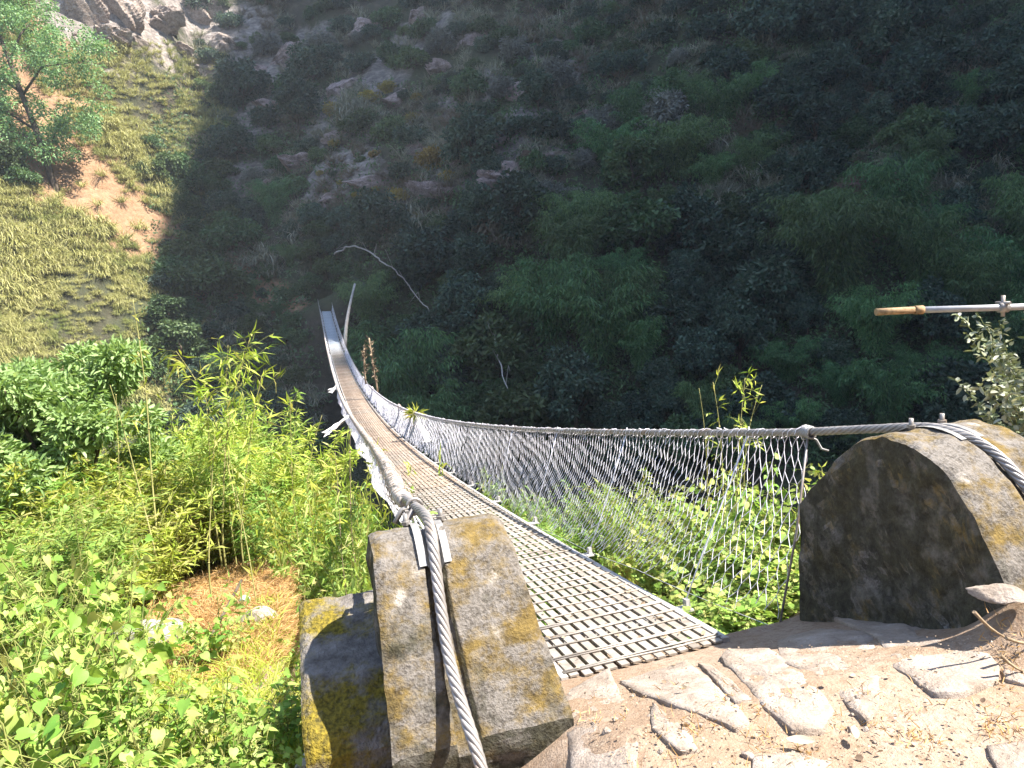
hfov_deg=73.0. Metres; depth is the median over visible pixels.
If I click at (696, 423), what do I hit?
dark tree
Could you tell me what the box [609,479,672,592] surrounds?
leafy plant
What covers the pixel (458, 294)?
dark tree
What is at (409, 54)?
shrub
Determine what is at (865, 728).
pebble
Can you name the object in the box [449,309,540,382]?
bushy tree
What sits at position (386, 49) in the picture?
shrub
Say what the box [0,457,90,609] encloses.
feathery bush
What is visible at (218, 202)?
dark tree
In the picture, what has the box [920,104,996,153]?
dark tree
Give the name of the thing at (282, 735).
creeper
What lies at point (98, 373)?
leafy bush
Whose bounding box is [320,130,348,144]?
rock outcrop
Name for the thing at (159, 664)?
creeper
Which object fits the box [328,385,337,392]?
scarf
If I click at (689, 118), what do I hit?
bushy tree
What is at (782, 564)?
leafy plant
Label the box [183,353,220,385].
dark tree
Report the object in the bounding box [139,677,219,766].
creeper
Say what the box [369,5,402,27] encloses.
shrub
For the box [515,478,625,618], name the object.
feathery bush
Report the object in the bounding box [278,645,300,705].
creeper
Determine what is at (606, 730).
pebble
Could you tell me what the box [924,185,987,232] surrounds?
dark tree
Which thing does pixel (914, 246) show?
bamboo clump
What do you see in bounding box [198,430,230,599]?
bamboo stalk
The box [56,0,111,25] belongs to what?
rock outcrop
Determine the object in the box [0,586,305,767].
bank grass
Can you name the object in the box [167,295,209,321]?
bushy tree
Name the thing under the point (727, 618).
leafy plant
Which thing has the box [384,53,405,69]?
shrub
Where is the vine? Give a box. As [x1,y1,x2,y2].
[488,322,518,407]
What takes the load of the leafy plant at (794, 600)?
on the ground at (935, 716)
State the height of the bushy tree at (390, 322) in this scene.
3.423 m
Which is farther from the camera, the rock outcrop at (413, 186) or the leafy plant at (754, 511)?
the rock outcrop at (413, 186)
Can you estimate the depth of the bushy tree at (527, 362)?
54.09 m
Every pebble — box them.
[602,727,610,734]
[657,748,662,754]
[741,751,754,760]
[862,726,869,731]
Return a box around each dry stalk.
[361,343,369,383]
[364,336,378,391]
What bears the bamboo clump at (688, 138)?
on the hillside
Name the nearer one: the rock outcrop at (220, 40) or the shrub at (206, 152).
the shrub at (206, 152)
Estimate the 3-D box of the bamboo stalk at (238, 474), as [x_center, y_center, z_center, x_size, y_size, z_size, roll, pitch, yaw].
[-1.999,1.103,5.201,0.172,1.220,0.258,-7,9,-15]
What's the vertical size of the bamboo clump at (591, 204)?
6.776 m
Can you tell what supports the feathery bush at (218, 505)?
on the ground at (935, 716)
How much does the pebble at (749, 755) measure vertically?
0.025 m
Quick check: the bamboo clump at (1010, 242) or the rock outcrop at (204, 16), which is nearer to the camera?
the bamboo clump at (1010, 242)
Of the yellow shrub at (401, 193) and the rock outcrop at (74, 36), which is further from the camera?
the rock outcrop at (74, 36)
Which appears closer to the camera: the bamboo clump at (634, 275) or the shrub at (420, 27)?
the bamboo clump at (634, 275)
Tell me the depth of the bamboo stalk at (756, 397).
4.70 m
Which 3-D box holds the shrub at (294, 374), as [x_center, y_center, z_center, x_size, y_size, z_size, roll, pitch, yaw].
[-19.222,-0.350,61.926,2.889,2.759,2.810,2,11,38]
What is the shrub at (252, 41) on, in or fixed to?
on the hillside
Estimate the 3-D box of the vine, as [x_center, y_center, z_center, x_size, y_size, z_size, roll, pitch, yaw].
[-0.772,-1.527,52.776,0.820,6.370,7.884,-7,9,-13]
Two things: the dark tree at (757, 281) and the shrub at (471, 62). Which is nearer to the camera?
the dark tree at (757, 281)
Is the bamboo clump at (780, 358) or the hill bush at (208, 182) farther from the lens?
the hill bush at (208, 182)
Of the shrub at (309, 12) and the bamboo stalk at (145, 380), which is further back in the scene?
the shrub at (309, 12)
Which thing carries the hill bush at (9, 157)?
on the hillside
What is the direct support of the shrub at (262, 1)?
on the hillside
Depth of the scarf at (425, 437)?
16.13 m
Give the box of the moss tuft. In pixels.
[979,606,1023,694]
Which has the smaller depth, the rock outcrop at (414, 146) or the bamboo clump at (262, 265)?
the bamboo clump at (262, 265)
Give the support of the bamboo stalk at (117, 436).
on the ground at (935, 716)
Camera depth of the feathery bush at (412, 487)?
8.09 m
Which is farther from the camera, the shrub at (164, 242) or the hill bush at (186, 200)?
the hill bush at (186, 200)
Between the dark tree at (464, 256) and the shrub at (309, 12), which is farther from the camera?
the shrub at (309, 12)
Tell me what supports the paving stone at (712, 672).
on the ground at (935, 716)
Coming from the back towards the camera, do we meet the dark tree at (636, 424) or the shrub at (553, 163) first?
the shrub at (553, 163)
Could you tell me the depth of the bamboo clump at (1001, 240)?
52.59 m
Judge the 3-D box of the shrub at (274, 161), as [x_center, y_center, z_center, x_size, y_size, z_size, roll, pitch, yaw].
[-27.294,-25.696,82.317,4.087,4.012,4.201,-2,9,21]
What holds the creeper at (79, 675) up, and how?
on the ground at (935, 716)
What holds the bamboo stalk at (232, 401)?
on the ground at (935, 716)
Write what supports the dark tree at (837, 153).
on the hillside
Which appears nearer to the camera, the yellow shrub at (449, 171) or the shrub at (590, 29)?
the yellow shrub at (449, 171)
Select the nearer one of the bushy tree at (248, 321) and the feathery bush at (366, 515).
the feathery bush at (366, 515)
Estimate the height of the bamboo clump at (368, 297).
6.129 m
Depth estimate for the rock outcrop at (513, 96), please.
74.18 m
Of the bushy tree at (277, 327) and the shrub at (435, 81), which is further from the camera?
the shrub at (435, 81)
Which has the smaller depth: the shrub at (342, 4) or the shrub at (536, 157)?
the shrub at (536, 157)
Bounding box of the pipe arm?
[874,295,1023,316]
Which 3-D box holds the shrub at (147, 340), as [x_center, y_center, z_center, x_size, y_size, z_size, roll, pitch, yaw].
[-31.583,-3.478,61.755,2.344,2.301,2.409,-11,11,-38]
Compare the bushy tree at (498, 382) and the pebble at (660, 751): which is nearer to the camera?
the pebble at (660, 751)
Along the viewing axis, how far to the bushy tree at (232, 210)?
76.03 m
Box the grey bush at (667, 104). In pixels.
[633,85,688,133]
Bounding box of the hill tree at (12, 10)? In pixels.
[0,0,117,192]
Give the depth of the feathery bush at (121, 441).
9.93 m
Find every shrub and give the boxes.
[134,410,174,430]
[135,358,167,378]
[142,273,172,290]
[143,332,170,344]
[146,252,192,274]
[146,293,177,307]
[157,236,185,251]
[161,175,189,189]
[165,200,186,215]
[166,428,187,443]
[169,383,192,396]
[170,403,204,427]
[183,0,212,10]
[191,78,211,89]
[192,38,207,46]
[193,46,220,61]
[193,100,210,109]
[194,144,224,161]
[200,321,235,339]
[202,157,241,178]
[204,82,228,101]
[204,125,224,138]
[212,10,245,28]
[213,0,231,7]
[234,41,247,49]
[239,166,270,187]
[242,355,261,369]
[247,104,283,128]
[248,32,261,44]
[249,30,282,57]
[253,132,285,154]
[256,0,273,4]
[260,332,275,341]
[263,151,292,173]
[265,177,283,194]
[272,73,293,95]
[277,16,294,27]
[280,31,299,43]
[280,173,311,195]
[280,366,311,386]
[294,138,317,150]
[296,202,327,225]
[299,28,335,48]
[302,5,321,20]
[307,146,327,160]
[312,0,336,13]
[315,170,323,175]
[322,42,343,59]
[322,100,339,116]
[323,205,351,235]
[325,13,356,34]
[327,138,340,147]
[327,170,337,176]
[330,0,352,8]
[336,107,379,135]
[342,51,377,73]
[350,29,368,43]
[353,156,366,162]
[357,89,381,103]
[359,23,382,38]
[368,150,380,157]
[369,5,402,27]
[369,114,404,139]
[375,39,403,62]
[376,79,396,93]
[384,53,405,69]
[385,187,410,200]
[387,162,420,179]
[391,122,432,145]
[395,44,431,69]
[396,24,408,35]
[396,89,408,98]
[401,0,429,8]
[403,112,419,124]
[405,16,436,41]
[410,91,423,100]
[412,196,438,211]
[413,143,445,169]
[419,211,446,235]
[422,102,439,111]
[423,24,455,55]
[428,0,453,7]
[431,71,447,86]
[435,69,462,94]
[438,168,454,180]
[446,20,469,35]
[446,66,489,102]
[464,58,481,67]
[466,14,497,33]
[472,0,511,5]
[473,34,497,52]
[473,99,498,113]
[481,113,495,123]
[487,74,517,100]
[488,26,517,45]
[494,115,510,133]
[498,34,533,63]
[498,113,533,135]
[510,169,534,178]
[516,148,548,172]
[525,110,580,141]
[532,55,577,92]
[534,40,563,56]
[537,180,570,202]
[541,155,568,173]
[542,0,565,10]
[554,50,568,60]
[562,186,583,203]
[564,83,592,102]
[570,146,596,169]
[572,1,601,20]
[572,15,611,45]
[575,112,588,126]
[582,103,623,132]
[587,49,627,75]
[603,11,628,29]
[606,48,651,75]
[610,36,638,53]
[645,18,678,43]
[666,46,688,66]
[682,10,729,39]
[761,60,778,71]
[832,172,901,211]
[948,313,1023,436]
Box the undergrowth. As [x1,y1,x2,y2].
[137,0,1023,475]
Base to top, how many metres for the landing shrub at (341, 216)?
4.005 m
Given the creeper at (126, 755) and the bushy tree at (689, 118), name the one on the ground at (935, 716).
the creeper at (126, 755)
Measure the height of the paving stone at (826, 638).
0.352 m
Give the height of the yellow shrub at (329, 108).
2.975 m
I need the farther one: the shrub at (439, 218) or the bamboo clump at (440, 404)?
the shrub at (439, 218)
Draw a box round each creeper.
[0,478,134,680]
[0,510,95,726]
[0,551,172,751]
[0,567,148,767]
[0,611,165,767]
[0,614,173,767]
[0,618,158,767]
[0,663,249,767]
[0,684,202,767]
[3,540,191,733]
[23,574,172,767]
[35,528,155,696]
[68,648,229,767]
[108,715,261,767]
[133,625,288,767]
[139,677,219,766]
[156,581,271,662]
[169,676,300,767]
[184,658,301,761]
[198,717,304,767]
[254,681,302,753]
[262,675,301,747]
[278,593,300,681]
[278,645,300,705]
[347,558,371,593]
[348,566,360,593]
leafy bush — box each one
[0,334,188,537]
[0,377,108,520]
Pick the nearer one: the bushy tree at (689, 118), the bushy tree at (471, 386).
the bushy tree at (471, 386)
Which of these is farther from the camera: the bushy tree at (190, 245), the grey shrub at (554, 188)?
the bushy tree at (190, 245)
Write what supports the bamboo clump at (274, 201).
on the hillside
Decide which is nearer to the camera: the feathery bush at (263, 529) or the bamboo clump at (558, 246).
the feathery bush at (263, 529)
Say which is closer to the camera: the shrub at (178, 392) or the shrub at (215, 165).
the shrub at (178, 392)
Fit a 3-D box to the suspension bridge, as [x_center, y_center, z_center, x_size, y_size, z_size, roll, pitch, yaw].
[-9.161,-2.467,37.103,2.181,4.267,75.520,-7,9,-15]
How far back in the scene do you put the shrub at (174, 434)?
58.03 m
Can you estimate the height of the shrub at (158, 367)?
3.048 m
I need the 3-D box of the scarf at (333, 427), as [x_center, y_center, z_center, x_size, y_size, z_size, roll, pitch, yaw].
[-4.248,0.974,16.805,0.362,0.442,0.908,2,11,39]
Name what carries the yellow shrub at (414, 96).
on the hillside
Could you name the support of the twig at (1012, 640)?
on the ground at (935, 716)
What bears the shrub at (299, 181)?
on the hillside
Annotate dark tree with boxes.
[178,394,250,450]
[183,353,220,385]
[202,189,241,216]
[206,122,258,161]
[212,53,272,110]
[235,194,269,228]
[251,386,311,425]
[252,346,291,378]
[254,287,269,297]
[269,68,323,130]
[278,218,300,238]
[282,42,338,82]
[342,185,407,248]
[350,277,366,285]
[351,244,368,262]
[387,208,419,240]
[389,223,455,291]
[393,308,460,351]
[421,344,479,393]
[433,265,494,335]
[439,101,502,179]
[449,230,501,278]
[456,178,493,227]
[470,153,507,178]
[471,167,559,246]
[476,270,511,303]
[516,63,554,112]
[531,343,609,440]
[584,400,639,437]
[601,418,672,479]
[627,0,652,16]
[644,378,688,424]
[653,180,721,250]
[662,248,712,277]
[672,325,734,380]
[682,412,723,428]
[688,217,773,277]
[698,43,725,66]
[703,44,756,90]
[706,291,777,371]
[706,387,755,427]
[717,254,822,323]
[730,0,810,47]
[731,370,800,428]
[738,181,803,227]
[779,140,838,195]
[786,292,825,335]
[804,132,855,187]
[809,407,874,449]
[846,0,903,28]
[847,0,915,72]
[852,90,898,127]
[872,38,947,110]
[897,275,969,349]
[905,355,1023,422]
[914,385,994,422]
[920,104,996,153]
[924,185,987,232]
[935,148,969,182]
[958,162,1001,199]
[960,99,1023,165]
[963,63,1023,107]
[999,46,1023,104]
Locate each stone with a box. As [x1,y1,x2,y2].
[239,595,249,603]
[294,753,305,767]
[566,668,637,767]
[620,660,749,732]
[650,702,698,754]
[698,663,751,703]
[721,648,833,735]
[752,752,831,767]
[777,628,879,725]
[834,617,999,698]
[965,583,1023,604]
[986,741,1023,767]
[1002,669,1023,685]
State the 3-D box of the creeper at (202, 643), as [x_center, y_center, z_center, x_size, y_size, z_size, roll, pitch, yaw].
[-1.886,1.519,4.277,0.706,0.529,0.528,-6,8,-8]
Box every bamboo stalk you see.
[94,386,163,597]
[115,394,127,540]
[131,301,168,592]
[154,349,246,565]
[172,364,250,568]
[189,335,262,563]
[191,320,283,574]
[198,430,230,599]
[205,364,292,572]
[226,451,256,600]
[274,391,311,597]
[291,416,329,597]
[322,454,352,594]
[326,451,369,580]
[699,390,717,584]
[709,364,727,585]
[726,367,762,553]
[733,386,766,539]
[813,462,826,478]
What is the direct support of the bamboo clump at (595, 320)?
on the hillside
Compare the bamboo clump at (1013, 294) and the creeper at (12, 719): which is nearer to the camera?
the creeper at (12, 719)
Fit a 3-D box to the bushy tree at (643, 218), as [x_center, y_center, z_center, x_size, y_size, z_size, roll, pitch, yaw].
[11.134,-13.261,61.229,8.036,8.004,7.857,-1,9,24]
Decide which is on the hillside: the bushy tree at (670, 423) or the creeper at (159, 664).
the bushy tree at (670, 423)
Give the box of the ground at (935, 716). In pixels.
[0,533,1023,767]
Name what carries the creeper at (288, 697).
on the ground at (935, 716)
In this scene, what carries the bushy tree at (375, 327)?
on the hillside
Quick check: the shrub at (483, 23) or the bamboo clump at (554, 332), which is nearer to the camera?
the bamboo clump at (554, 332)
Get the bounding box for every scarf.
[322,412,351,436]
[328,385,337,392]
[398,404,415,426]
[415,419,429,440]
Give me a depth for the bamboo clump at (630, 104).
68.34 m
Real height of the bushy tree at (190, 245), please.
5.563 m
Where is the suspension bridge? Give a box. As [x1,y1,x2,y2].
[317,299,1023,767]
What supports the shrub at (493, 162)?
on the hillside
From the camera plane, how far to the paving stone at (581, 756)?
2.15 m
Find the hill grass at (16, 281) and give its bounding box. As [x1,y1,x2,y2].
[0,0,236,418]
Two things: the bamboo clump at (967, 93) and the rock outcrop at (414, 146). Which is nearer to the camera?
the bamboo clump at (967, 93)
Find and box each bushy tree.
[141,294,188,326]
[146,317,212,369]
[157,229,216,264]
[164,250,252,310]
[166,150,205,187]
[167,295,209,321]
[198,209,263,256]
[205,204,242,224]
[217,384,270,423]
[234,313,266,338]
[238,420,289,459]
[251,378,283,395]
[271,423,333,475]
[272,286,296,302]
[272,323,283,332]
[272,325,300,342]
[294,203,310,216]
[344,319,395,359]
[354,268,366,278]
[371,261,404,293]
[386,314,413,341]
[388,445,414,473]
[437,273,465,287]
[444,435,495,478]
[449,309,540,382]
[455,382,488,415]
[471,380,556,465]
[478,377,517,405]
[504,352,547,382]
[591,189,681,261]
[599,134,663,190]
[631,412,713,477]
[646,184,676,205]
[653,66,688,94]
[678,113,700,123]
[704,363,752,396]
[716,190,757,226]
[744,121,794,153]
[868,123,908,151]
[889,103,954,147]
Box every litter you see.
[378,427,704,667]
[566,635,1023,766]
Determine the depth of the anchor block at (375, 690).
2.31 m
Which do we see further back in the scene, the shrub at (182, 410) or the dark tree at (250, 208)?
the dark tree at (250, 208)
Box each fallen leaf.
[786,735,815,743]
[852,725,859,737]
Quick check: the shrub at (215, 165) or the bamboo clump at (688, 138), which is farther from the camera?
the shrub at (215, 165)
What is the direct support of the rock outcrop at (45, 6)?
on the hillside
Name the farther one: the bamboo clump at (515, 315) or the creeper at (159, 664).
the bamboo clump at (515, 315)
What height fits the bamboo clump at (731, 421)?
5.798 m
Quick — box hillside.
[0,0,1023,596]
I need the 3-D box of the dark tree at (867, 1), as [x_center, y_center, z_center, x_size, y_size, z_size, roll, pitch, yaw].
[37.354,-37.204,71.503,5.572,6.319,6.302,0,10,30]
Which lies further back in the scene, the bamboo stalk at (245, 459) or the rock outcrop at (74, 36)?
the rock outcrop at (74, 36)
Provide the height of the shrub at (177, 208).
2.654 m
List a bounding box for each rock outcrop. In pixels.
[34,0,58,13]
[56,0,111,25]
[72,33,84,43]
[93,25,132,49]
[109,0,145,33]
[133,35,148,50]
[147,3,185,35]
[173,41,194,59]
[180,0,222,24]
[194,64,214,77]
[208,32,240,52]
[251,98,281,114]
[252,179,270,196]
[254,64,266,71]
[266,41,301,67]
[276,152,308,172]
[317,193,338,209]
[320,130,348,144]
[326,77,356,97]
[342,174,384,191]
[348,17,379,36]
[381,88,404,107]
[404,139,425,155]
[404,180,452,199]
[408,6,429,24]
[425,58,451,76]
[456,31,487,49]
[475,160,522,191]
[501,81,525,100]
[515,150,570,160]
[573,109,593,117]
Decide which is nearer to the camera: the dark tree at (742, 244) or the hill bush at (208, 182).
the dark tree at (742, 244)
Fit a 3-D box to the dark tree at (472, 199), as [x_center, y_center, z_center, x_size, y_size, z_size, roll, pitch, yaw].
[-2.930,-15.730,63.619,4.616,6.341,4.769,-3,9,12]
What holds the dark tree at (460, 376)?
on the hillside
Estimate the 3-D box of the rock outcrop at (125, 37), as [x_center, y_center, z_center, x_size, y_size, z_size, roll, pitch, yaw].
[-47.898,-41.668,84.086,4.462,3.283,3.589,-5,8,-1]
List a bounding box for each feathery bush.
[0,440,193,554]
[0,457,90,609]
[0,460,125,583]
[0,467,241,613]
[0,486,158,613]
[0,502,156,674]
[50,427,229,585]
[85,458,246,583]
[88,426,160,465]
[97,420,269,574]
[100,405,209,491]
[100,429,134,454]
[141,462,286,572]
[143,403,269,488]
[167,427,319,562]
[185,387,312,481]
[215,408,367,535]
[218,460,369,602]
[220,492,437,623]
[233,437,391,598]
[265,429,394,547]
[268,483,420,599]
[276,512,372,599]
[278,469,414,572]
[309,442,449,544]
[474,462,559,577]
[488,481,588,634]
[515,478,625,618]
[534,486,666,600]
[565,468,688,592]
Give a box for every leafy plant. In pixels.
[590,487,650,595]
[606,518,686,598]
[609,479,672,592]
[638,477,744,583]
[641,510,729,601]
[641,557,744,643]
[657,560,782,638]
[664,463,750,586]
[684,509,798,601]
[691,575,790,633]
[706,454,772,526]
[711,453,799,579]
[713,507,799,596]
[716,572,799,627]
[734,549,799,615]
[744,463,825,569]
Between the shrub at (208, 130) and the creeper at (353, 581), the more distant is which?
the shrub at (208, 130)
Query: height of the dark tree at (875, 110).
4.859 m
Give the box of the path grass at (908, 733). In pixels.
[577,673,1023,767]
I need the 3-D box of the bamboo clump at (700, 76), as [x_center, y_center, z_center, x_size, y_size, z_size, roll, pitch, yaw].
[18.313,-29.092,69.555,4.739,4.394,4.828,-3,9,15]
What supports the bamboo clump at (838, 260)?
on the hillside
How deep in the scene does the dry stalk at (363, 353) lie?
27.18 m
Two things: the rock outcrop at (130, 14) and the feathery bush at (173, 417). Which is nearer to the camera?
the feathery bush at (173, 417)
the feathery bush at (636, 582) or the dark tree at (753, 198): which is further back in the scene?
the dark tree at (753, 198)
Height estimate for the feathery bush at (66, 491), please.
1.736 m
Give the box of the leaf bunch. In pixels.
[403,402,428,422]
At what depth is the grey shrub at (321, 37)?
92.82 m
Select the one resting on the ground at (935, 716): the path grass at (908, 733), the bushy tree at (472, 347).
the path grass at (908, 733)
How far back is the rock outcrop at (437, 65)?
82.65 m
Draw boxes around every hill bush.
[0,140,29,174]
[1,164,43,186]
[127,160,151,176]
[140,133,161,147]
[146,151,181,181]
[168,187,202,212]
[188,170,232,200]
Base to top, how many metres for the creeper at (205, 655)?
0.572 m
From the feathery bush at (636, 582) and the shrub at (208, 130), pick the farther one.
the shrub at (208, 130)
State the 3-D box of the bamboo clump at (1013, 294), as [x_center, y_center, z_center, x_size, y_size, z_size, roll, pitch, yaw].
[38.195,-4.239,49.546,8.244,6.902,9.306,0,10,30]
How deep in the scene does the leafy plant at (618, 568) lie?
7.41 m
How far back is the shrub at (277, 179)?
78.68 m
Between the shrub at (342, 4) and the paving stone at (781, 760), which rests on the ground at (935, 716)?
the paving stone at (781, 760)
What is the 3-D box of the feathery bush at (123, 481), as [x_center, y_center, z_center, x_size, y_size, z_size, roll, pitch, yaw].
[-3.944,1.415,7.306,1.945,1.816,1.934,3,11,41]
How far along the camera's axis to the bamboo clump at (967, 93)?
62.83 m
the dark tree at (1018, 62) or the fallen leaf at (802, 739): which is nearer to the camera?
the fallen leaf at (802, 739)
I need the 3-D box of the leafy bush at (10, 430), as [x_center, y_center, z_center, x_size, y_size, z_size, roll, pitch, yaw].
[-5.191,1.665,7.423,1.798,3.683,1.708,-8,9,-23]
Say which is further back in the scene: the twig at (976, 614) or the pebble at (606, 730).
the twig at (976, 614)
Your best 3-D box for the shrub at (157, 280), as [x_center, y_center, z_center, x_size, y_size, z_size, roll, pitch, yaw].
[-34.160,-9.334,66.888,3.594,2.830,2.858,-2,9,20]
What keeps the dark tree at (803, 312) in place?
on the hillside
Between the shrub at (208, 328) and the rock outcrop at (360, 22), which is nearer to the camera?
the shrub at (208, 328)
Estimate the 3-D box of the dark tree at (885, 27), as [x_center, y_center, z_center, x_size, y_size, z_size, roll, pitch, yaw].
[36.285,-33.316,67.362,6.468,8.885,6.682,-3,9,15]
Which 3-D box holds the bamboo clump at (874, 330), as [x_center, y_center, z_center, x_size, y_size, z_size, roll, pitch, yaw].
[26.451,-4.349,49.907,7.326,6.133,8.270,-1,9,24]
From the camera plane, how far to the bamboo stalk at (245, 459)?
6.60 m
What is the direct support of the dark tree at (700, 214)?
on the hillside
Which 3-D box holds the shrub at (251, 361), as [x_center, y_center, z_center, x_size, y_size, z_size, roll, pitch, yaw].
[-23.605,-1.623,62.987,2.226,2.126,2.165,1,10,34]
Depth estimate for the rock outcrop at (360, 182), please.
71.87 m
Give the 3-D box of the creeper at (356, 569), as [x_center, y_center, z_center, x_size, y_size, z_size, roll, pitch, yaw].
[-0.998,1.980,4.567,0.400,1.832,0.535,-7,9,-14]
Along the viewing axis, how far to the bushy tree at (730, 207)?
61.43 m
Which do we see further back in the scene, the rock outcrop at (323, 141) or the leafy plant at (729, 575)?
the rock outcrop at (323, 141)
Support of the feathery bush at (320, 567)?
on the ground at (935, 716)
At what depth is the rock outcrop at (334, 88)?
86.17 m
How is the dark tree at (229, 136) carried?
on the hillside
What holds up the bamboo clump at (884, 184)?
on the hillside
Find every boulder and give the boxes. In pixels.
[110,618,187,649]
[239,606,275,622]
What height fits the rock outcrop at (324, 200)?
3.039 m
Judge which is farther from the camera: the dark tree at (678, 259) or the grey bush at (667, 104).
the grey bush at (667, 104)
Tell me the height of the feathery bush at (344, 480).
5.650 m
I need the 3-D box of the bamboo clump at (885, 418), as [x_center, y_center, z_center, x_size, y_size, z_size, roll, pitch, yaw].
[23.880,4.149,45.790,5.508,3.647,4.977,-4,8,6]
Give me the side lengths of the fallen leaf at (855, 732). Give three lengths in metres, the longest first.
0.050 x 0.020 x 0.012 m
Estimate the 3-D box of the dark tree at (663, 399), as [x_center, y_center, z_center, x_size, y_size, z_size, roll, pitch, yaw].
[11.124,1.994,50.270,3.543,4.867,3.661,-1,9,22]
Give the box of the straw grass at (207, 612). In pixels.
[106,551,313,683]
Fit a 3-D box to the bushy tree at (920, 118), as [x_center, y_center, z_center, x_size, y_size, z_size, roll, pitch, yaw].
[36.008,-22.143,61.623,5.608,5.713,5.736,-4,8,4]
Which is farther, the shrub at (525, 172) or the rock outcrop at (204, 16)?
the rock outcrop at (204, 16)
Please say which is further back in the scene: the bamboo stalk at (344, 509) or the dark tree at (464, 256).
the dark tree at (464, 256)
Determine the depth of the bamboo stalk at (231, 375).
7.19 m
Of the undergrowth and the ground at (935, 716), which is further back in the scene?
the undergrowth
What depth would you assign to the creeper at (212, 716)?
2.63 m
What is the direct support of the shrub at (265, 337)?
on the hillside
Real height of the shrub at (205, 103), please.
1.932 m
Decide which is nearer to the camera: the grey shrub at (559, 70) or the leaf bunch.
the leaf bunch
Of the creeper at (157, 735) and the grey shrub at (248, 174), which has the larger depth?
the grey shrub at (248, 174)
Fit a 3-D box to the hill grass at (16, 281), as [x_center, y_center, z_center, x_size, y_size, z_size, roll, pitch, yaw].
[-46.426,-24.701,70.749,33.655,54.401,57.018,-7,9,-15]
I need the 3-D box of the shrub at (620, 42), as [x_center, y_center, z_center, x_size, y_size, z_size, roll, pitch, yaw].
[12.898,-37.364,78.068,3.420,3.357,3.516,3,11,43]
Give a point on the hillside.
(106, 188)
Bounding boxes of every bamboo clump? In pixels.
[200,348,253,395]
[241,177,300,227]
[254,262,278,282]
[266,241,287,263]
[270,301,286,316]
[274,244,299,265]
[325,324,468,431]
[329,268,404,324]
[374,371,487,467]
[470,269,555,331]
[489,249,601,348]
[522,210,612,280]
[522,261,668,370]
[528,189,621,254]
[559,187,619,231]
[566,115,655,169]
[590,245,653,282]
[590,265,669,334]
[603,76,680,137]
[610,314,672,373]
[628,108,735,179]
[669,377,738,415]
[671,67,717,114]
[677,148,740,188]
[681,73,763,136]
[686,406,778,484]
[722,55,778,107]
[728,129,781,183]
[746,334,827,383]
[752,188,925,306]
[757,393,825,441]
[777,185,876,233]
[803,356,866,408]
[823,279,939,360]
[825,355,948,422]
[830,413,902,446]
[837,148,956,249]
[871,205,993,291]
[880,123,961,194]
[881,339,974,380]
[926,244,1023,327]
[940,66,996,110]
[948,226,1023,302]
[948,348,1023,370]
[959,237,1023,261]
[960,312,1023,361]
[972,167,1023,247]
[985,278,1023,329]
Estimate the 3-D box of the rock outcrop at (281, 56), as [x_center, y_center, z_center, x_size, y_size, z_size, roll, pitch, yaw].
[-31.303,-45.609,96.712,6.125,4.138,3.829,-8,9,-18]
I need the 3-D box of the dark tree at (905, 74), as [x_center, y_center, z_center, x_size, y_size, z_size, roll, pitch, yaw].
[37.089,-27.400,63.990,6.527,8.966,6.744,-4,8,8]
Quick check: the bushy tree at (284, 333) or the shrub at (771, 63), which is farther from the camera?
the shrub at (771, 63)
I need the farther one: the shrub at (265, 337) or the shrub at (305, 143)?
the shrub at (305, 143)
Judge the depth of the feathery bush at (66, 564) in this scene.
5.04 m
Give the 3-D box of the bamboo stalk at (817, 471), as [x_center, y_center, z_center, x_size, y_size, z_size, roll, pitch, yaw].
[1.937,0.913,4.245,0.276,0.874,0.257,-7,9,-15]
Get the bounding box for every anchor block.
[298,508,573,767]
[798,413,1023,628]
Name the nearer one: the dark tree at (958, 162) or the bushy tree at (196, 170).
the dark tree at (958, 162)
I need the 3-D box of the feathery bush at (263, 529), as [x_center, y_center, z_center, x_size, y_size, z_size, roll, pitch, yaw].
[-2.087,1.875,6.820,1.511,2.014,1.732,-7,9,-14]
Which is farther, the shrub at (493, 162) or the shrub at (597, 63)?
the shrub at (597, 63)
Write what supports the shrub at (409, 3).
on the hillside
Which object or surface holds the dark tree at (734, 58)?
on the hillside
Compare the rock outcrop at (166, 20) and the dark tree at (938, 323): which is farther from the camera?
the rock outcrop at (166, 20)
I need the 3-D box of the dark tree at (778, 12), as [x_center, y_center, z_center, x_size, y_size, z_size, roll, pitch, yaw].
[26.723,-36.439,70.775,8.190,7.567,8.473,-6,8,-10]
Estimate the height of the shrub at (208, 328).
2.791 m
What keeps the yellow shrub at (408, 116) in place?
on the hillside
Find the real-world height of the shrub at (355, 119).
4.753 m
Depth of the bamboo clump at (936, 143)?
58.69 m
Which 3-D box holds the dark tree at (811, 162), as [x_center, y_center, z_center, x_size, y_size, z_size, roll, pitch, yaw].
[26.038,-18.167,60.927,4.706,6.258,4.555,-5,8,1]
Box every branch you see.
[211,579,242,634]
[334,234,428,310]
[343,283,355,349]
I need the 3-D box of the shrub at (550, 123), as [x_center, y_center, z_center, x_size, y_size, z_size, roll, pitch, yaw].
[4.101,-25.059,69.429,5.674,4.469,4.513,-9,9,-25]
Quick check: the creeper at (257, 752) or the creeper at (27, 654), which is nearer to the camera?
the creeper at (257, 752)
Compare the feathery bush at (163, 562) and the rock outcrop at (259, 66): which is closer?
the feathery bush at (163, 562)
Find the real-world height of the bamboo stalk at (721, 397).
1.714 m
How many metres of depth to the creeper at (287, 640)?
4.51 m
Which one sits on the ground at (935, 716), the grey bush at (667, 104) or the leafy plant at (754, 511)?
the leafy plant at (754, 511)
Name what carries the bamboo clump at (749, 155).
on the hillside
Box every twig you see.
[972,610,1004,637]
[998,653,1023,672]
[1004,636,1023,643]

